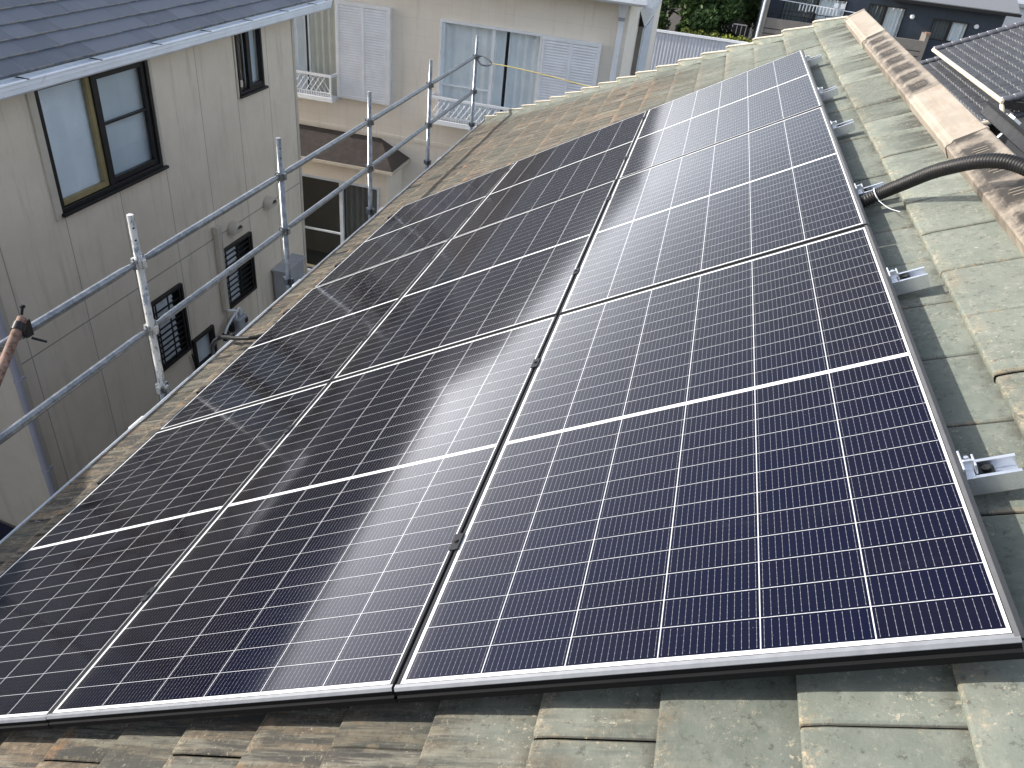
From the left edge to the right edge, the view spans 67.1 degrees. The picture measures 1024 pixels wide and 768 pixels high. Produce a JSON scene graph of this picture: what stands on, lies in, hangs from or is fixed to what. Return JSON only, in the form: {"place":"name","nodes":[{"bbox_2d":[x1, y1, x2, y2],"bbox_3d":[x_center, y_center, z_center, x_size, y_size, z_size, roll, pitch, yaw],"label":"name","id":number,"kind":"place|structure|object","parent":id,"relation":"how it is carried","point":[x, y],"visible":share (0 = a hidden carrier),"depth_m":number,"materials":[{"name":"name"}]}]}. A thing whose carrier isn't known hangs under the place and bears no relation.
{"place":"outdoors","nodes":[
{"label":"outdoors","id":0,"kind":"place"},
{"bbox_2d":[0,0,332,527],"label":"cream house","id":1,"kind":"structure","parent":0,"point":[162,121],"depth_m":9.06,"materials":[{"name":"beige paint"}]},
{"bbox_2d":[25,59,168,220],"bbox_3d":[-4.463,-2.739,8.429,0.145,1.340,1.865,12,34,9],"label":"window","id":2,"kind":"structure","parent":1,"relation":"in","point":[98,136],"depth_m":8.41,"materials":[{"name":"glass"}]},
{"bbox_2d":[151,283,192,371],"bbox_3d":[-4.589,-0.763,10.349,0.110,1.020,0.670,12,34,9],"label":"window","id":3,"kind":"structure","parent":1,"relation":"in","point":[174,336],"depth_m":10.39,"materials":[{"name":"brown metal"}]},
{"bbox_2d":[192,324,217,368],"bbox_3d":[-4.496,-0.530,11.263,0.090,0.520,0.510,12,34,9],"label":"window","id":4,"kind":"structure","parent":1,"relation":"in","point":[201,343],"depth_m":11.30,"materials":[{"name":"glass"}]},
{"bbox_2d":[222,307,247,344],"bbox_3d":[-4.233,-0.785,11.774,0.186,0.788,0.560,12,34,9],"label":"gas meter","id":5,"kind":"object","parent":1,"relation":"attached to","point":[237,323],"visible":0.89,"depth_m":11.72,"materials":[{"name":"grey metal"}]},
{"bbox_2d":[224,231,256,308],"bbox_3d":[-4.161,-1.724,11.712,0.110,0.960,0.810,12,34,9],"label":"window","id":6,"kind":"structure","parent":1,"relation":"in","point":[241,282],"depth_m":11.78,"materials":[{"name":"brown metal"}]},
{"bbox_2d":[232,28,268,98],"bbox_3d":[-3.695,-4.550,10.800,0.140,0.925,0.775,12,34,9],"label":"window","id":7,"kind":"structure","parent":1,"relation":"in","point":[252,86],"depth_m":10.89,"materials":[{"name":"glass"}]},
{"bbox_2d":[272,253,305,299],"bbox_3d":[-3.796,-1.576,13.274,0.260,1.115,0.710,12,34,9],"label":"utility box","id":8,"kind":"object","parent":1,"relation":"attached to","point":[296,266],"visible":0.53,"depth_m":12.94,"materials":[{"name":"grey metal"}]},
{"bbox_2d":[293,0,661,271],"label":"pale house","id":9,"kind":"structure","parent":0,"point":[349,54],"depth_m":15.25,"materials":[{"name":"beige paint"}]},
{"bbox_2d":[293,0,339,99],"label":"window","id":10,"kind":"structure","parent":9,"relation":"in","point":[314,33],"depth_m":15.63,"materials":[{"name":"white glass"}]},
{"bbox_2d":[436,19,543,124],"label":"window","id":11,"kind":"structure","parent":9,"relation":"in","point":[496,85],"depth_m":14.96,"materials":[{"name":"white glass"}]},
{"bbox_2d":[664,8,749,38],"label":"shop building","id":12,"kind":"structure","parent":0,"point":[674,18],"depth_m":54.04,"materials":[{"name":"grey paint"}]},
{"bbox_2d":[748,0,1021,61],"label":"navy house","id":13,"kind":"structure","parent":0,"point":[918,30],"depth_m":35.28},
{"bbox_2d":[780,0,848,22],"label":"balcony railing","id":14,"kind":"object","parent":13,"relation":"in","point":[790,6],"depth_m":36.15,"materials":[{"name":"metal"}]},
{"bbox_2d":[782,0,855,15],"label":"laundry pole","id":15,"kind":"object","parent":13,"relation":"on","point":[836,5],"visible":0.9,"depth_m":35.33,"materials":[{"name":"white paint"}]},
{"bbox_2d":[867,3,906,36],"bbox_3d":[17.081,-16.504,35.770,1.610,1.860,0.276,12,34,9],"label":"window","id":16,"kind":"structure","parent":13,"relation":"in","point":[890,18],"depth_m":35.53,"materials":[{"name":"grey glass"}]},
{"bbox_2d":[929,18,969,41],"bbox_3d":[19.840,-16.101,35.202,1.520,0.870,0.278,12,34,9],"label":"window","id":17,"kind":"structure","parent":13,"relation":"in","point":[941,29],"depth_m":35.22,"materials":[{"name":"grey glass"}]},
{"bbox_2d":[919,21,1023,157],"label":"wave tile house","id":18,"kind":"structure","parent":0,"point":[973,74],"depth_m":20.54,"materials":[{"name":"metal"}]},
{"bbox_2d":[980,100,1023,153],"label":"gutter","id":19,"kind":"object","parent":18,"relation":"attached to","point":[1007,126],"visible":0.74,"depth_m":5.45,"materials":[{"name":"plastic"}]},
{"bbox_2d":[1002,0,1023,26],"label":"white building","id":20,"kind":"structure","parent":0,"point":[1008,20],"depth_m":43.28,"materials":[{"name":"paint"}]},
{"label":"ground","id":21,"kind":"structure","parent":0,"visible":0},
{"bbox_2d":[0,522,14,540],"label":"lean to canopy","id":22,"kind":"object","parent":21,"relation":"on","point":[5,530],"visible":0.07,"depth_m":9.33,"materials":[{"name":"blue metal"}]},
{"bbox_2d":[126,213,169,399],"bbox_3d":[-2.651,1.823,6.607,0.089,6.900,0.087,-16,40,-30],"label":"scaffold pole","id":23,"kind":"object","parent":21,"relation":"on","point":[162,387],"visible":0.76,"depth_m":5.04,"materials":[{"name":"white metal"}]},
{"bbox_2d":[0,259,136,351],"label":"scaffold rail","id":24,"kind":"object","parent":23,"relation":"attached to","point":[64,307],"visible":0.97,"depth_m":4.40,"materials":[{"name":"metal"}]},
{"bbox_2d":[0,304,46,385],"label":"rusty pipe","id":25,"kind":"object","parent":24,"relation":"attached to","point":[21,325],"visible":1,"depth_m":3.92,"materials":[{"name":"metal"}]},
{"bbox_2d":[0,326,149,444],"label":"scaffold rail","id":26,"kind":"object","parent":23,"relation":"attached to","point":[44,406],"visible":1,"depth_m":4.50,"materials":[{"name":"metal"}]},
{"bbox_2d":[141,172,279,260],"bbox_3d":[-2.129,-1.239,5.622,0.048,0.095,1.781,12,34,9],"label":"scaffold rail","id":27,"kind":"object","parent":23,"relation":"attached to","point":[182,235],"visible":0.81,"depth_m":5.48,"materials":[{"name":"metal"}]},
{"bbox_2d":[154,227,283,326],"bbox_3d":[-2.175,-0.842,5.888,0.048,0.095,1.781,12,34,9],"label":"scaffold rail","id":28,"kind":"object","parent":23,"relation":"attached to","point":[189,299],"visible":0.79,"depth_m":5.75,"materials":[{"name":"metal"}]},
{"bbox_2d":[275,137,293,290],"bbox_3d":[-2.204,0.875,8.106,0.089,6.892,0.087,-16,40,-30],"label":"scaffold pole","id":29,"kind":"object","parent":21,"relation":"on","point":[288,280],"visible":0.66,"depth_m":6.55,"materials":[{"name":"metal"}]},
{"bbox_2d":[283,118,369,173],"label":"scaffold rail","id":30,"kind":"object","parent":29,"relation":"attached to","point":[315,154],"visible":0.88,"depth_m":7.01,"materials":[{"name":"metal"}]},
{"bbox_2d":[287,165,369,227],"bbox_3d":[-1.724,-1.798,7.393,0.048,0.095,1.800,12,34,9],"label":"scaffold rail","id":31,"kind":"object","parent":29,"relation":"attached to","point":[318,205],"visible":0.88,"depth_m":7.28,"materials":[{"name":"metal"}]},
{"bbox_2d":[365,91,374,219],"bbox_3d":[-1.752,-0.079,9.622,0.087,6.876,0.089,-13,38,-27],"label":"scaffold pole","id":32,"kind":"object","parent":21,"relation":"on","point":[370,210],"visible":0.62,"depth_m":8.04,"materials":[{"name":"metal"}]},
{"bbox_2d":[424,59,433,169],"bbox_3d":[-1.297,-1.044,11.147,0.089,6.868,0.087,-16,40,-30],"label":"scaffold pole","id":33,"kind":"object","parent":21,"relation":"on","point":[427,161],"visible":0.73,"depth_m":9.60,"materials":[{"name":"metal"}]},
{"bbox_2d":[372,122,427,165],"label":"scaffold rail","id":34,"kind":"object","parent":33,"relation":"attached to","point":[398,146],"visible":0.96,"depth_m":8.81,"materials":[{"name":"metal"}]},
{"bbox_2d":[372,82,429,120],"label":"scaffold rail","id":35,"kind":"object","parent":33,"relation":"attached to","point":[398,103],"visible":0.94,"depth_m":8.56,"materials":[{"name":"metal"}]},
{"bbox_2d":[468,36,479,130],"bbox_3d":[-0.813,-2.067,12.772,0.089,6.852,0.087,-16,40,-30],"label":"scaffold pole","id":36,"kind":"object","parent":21,"relation":"on","point":[471,124],"visible":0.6,"depth_m":11.23,"materials":[{"name":"metal"}]},
{"bbox_2d":[431,89,473,122],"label":"scaffold rail","id":37,"kind":"object","parent":36,"relation":"attached to","point":[449,108],"visible":0.98,"depth_m":10.40,"materials":[{"name":"metal"}]},
{"bbox_2d":[432,54,475,83],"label":"scaffold rail","id":38,"kind":"object","parent":36,"relation":"attached to","point":[450,71],"visible":0.92,"depth_m":10.12,"materials":[{"name":"metal"}]},
{"bbox_2d":[477,55,630,86],"bbox_3d":[0.497,-4.125,10.107,0.185,0.514,2.909,-21,43,-35],"label":"safety rope","id":39,"kind":"object","parent":36,"relation":"attached to","point":[489,60],"visible":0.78,"depth_m":10.49,"materials":[{"name":"fabric"}]},
{"bbox_2d":[0,9,1023,767],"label":"tiled house","id":40,"kind":"structure","parent":21,"relation":"on","point":[958,237],"depth_m":1.88,"materials":[{"name":"green tile"}]},
{"bbox_2d":[210,333,262,355],"bbox_3d":[-1.803,-0.102,5.383,0.826,1.034,0.191,31,40,31],"label":"black cable loop","id":41,"kind":"object","parent":40,"relation":"attached to","point":[231,336],"visible":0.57,"depth_m":5.27,"materials":[{"name":"plastic"}]},
{"bbox_2d":[97,267,929,484],"bbox_3d":[-0.371,0.076,2.948,3.537,0.084,0.060,-15,26,24],"label":"mounting rail","id":42,"kind":"object","parent":40,"relation":"attached to","point":[912,280],"visible":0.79,"depth_m":2.24,"materials":[{"name":"metal"}]},
{"bbox_2d":[196,182,883,393],"bbox_3d":[-0.174,-0.342,3.607,3.537,0.084,0.060,-15,26,24],"label":"mounting rail","id":43,"kind":"object","parent":40,"relation":"attached to","point":[861,190],"visible":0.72,"depth_m":2.91,"materials":[{"name":"metal"}]},
{"bbox_2d":[157,239,449,431],"bbox_3d":[-1.105,-0.329,4.457,1.131,0.032,1.743,-15,26,24],"label":"solar panel","id":44,"kind":"object","parent":43,"relation":"attached to","point":[315,336],"visible":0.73,"depth_m":4.27,"materials":[{"name":"black glass"}]},
{"bbox_2d":[559,106,869,314],"bbox_3d":[0.906,-0.848,3.525,1.140,0.031,1.743,-15,26,24],"label":"solar panel","id":45,"kind":"object","parent":43,"relation":"attached to","point":[779,185],"visible":0.84,"depth_m":3.29,"materials":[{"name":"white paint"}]},
{"bbox_2d":[282,119,855,314],"bbox_3d":[0.067,-0.855,4.413,3.537,0.084,0.060,-15,26,24],"label":"mounting rail","id":46,"kind":"object","parent":40,"relation":"attached to","point":[843,128],"visible":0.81,"depth_m":3.70,"materials":[{"name":"metal"}]},
{"bbox_2d":[331,179,616,380],"bbox_3d":[-0.102,-0.590,3.991,1.131,0.032,1.743,-15,26,24],"label":"solar panel","id":47,"kind":"object","parent":46,"relation":"attached to","point":[509,273],"visible":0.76,"depth_m":3.78,"materials":[{"name":"black glass"}]},
{"bbox_2d":[140,451,1023,601],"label":"mounting rail","id":48,"kind":"object","parent":40,"relation":"attached to","point":[993,474],"visible":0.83,"depth_m":1.49,"materials":[{"name":"metal"}]},
{"bbox_2d":[0,382,329,731],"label":"solar panel","id":49,"kind":"object","parent":48,"relation":"attached to","point":[79,580],"visible":0.82,"depth_m":2.90,"materials":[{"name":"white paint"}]},
{"bbox_2d":[46,315,557,727],"bbox_3d":[-0.530,0.327,2.558,1.131,0.038,1.754,-15,26,24],"label":"solar panel","id":50,"kind":"object","parent":48,"relation":"attached to","point":[308,569],"visible":0.9,"depth_m":2.22,"materials":[{"name":"black glass"}]},
{"bbox_2d":[394,225,1023,702],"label":"solar panel","id":51,"kind":"object","parent":48,"relation":"attached to","point":[748,469],"visible":1,"depth_m":1.69,"materials":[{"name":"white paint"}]},
{"bbox_2d":[334,86,838,266],"bbox_3d":[0.261,-1.265,5.059,3.537,0.084,0.060,-15,26,24],"label":"mounting rail","id":52,"kind":"object","parent":40,"relation":"attached to","point":[831,92],"visible":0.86,"depth_m":4.35,"materials":[{"name":"metal"}]},
{"bbox_2d":[387,54,822,218],"bbox_3d":[0.516,-1.809,5.915,3.537,0.084,0.060,-15,26,24],"label":"mounting rail","id":53,"kind":"object","parent":40,"relation":"attached to","point":[814,60],"visible":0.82,"depth_m":5.20,"materials":[{"name":"metal"}]},
{"bbox_2d":[314,162,514,287],"bbox_3d":[-0.676,-1.237,5.889,1.131,0.032,1.743,-15,26,24],"label":"solar panel","id":54,"kind":"object","parent":53,"relation":"attached to","point":[430,220],"visible":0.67,"depth_m":5.76,"materials":[{"name":"black glass"}]},
{"bbox_2d":[452,110,647,237],"bbox_3d":[0.327,-1.496,5.424,1.131,0.031,1.743,-14,26,24],"label":"solar panel","id":55,"kind":"object","parent":53,"relation":"attached to","point":[572,167],"visible":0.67,"depth_m":5.29,"materials":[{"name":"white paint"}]},
{"bbox_2d":[618,49,823,178],"bbox_3d":[1.334,-1.759,4.956,1.140,0.031,1.743,-15,26,24],"label":"solar panel","id":56,"kind":"object","parent":53,"relation":"attached to","point":[772,92],"visible":0.82,"depth_m":4.79,"materials":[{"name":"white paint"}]},
{"bbox_2d":[859,153,1023,211],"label":"corrugated conduit","id":57,"kind":"object","parent":40,"relation":"attached to","point":[1012,163],"visible":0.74,"depth_m":2.55,"materials":[{"name":"black plastic"}]},
{"bbox_2d":[662,4,672,23],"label":"tree","id":58,"kind":"object","parent":21,"relation":"on","point":[665,9],"visible":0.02,"depth_m":43.43,"materials":[{"name":"green plant"}]},
{"bbox_2d":[663,0,689,19],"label":"tree","id":59,"kind":"object","parent":21,"relation":"on","point":[677,13],"visible":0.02,"depth_m":44.63,"materials":[{"name":"green plant"}]},
{"bbox_2d":[657,0,706,30],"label":"tree","id":60,"kind":"object","parent":21,"relation":"on","point":[687,7],"visible":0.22,"depth_m":39.46,"materials":[{"name":"green plant"}]},
{"bbox_2d":[649,29,749,69],"bbox_3d":[4.870,-16.540,38.810,13.200,3.020,0.190,12,34,9],"label":"metal fence","id":61,"kind":"object","parent":21,"relation":"on","point":[671,47],"visible":0.13,"depth_m":37.74,"materials":[{"name":"grey metal"}]},
{"bbox_2d":[662,0,753,39],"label":"tree","id":62,"kind":"object","parent":21,"relation":"on","point":[704,19],"visible":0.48,"depth_m":38.98,"materials":[{"name":"green plant"}]},
{"bbox_2d":[680,26,752,42],"bbox_3d":[10.340,-16.270,39.394,4.182,3.112,1.091,12,34,9],"label":"hedge","id":63,"kind":"object","parent":21,"relation":"on","point":[716,33],"visible":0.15,"depth_m":38.63,"materials":[{"name":"green plant"}]},
{"bbox_2d":[704,0,760,41],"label":"tree","id":64,"kind":"object","parent":21,"relation":"on","point":[750,15],"visible":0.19,"depth_m":39.99,"materials":[{"name":"green plant"}]},
{"bbox_2d":[722,23,746,41],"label":"handrail","id":65,"kind":"object","parent":21,"relation":"on","point":[741,28],"visible":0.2,"depth_m":52.02,"materials":[{"name":"grey metal"}]}
]}

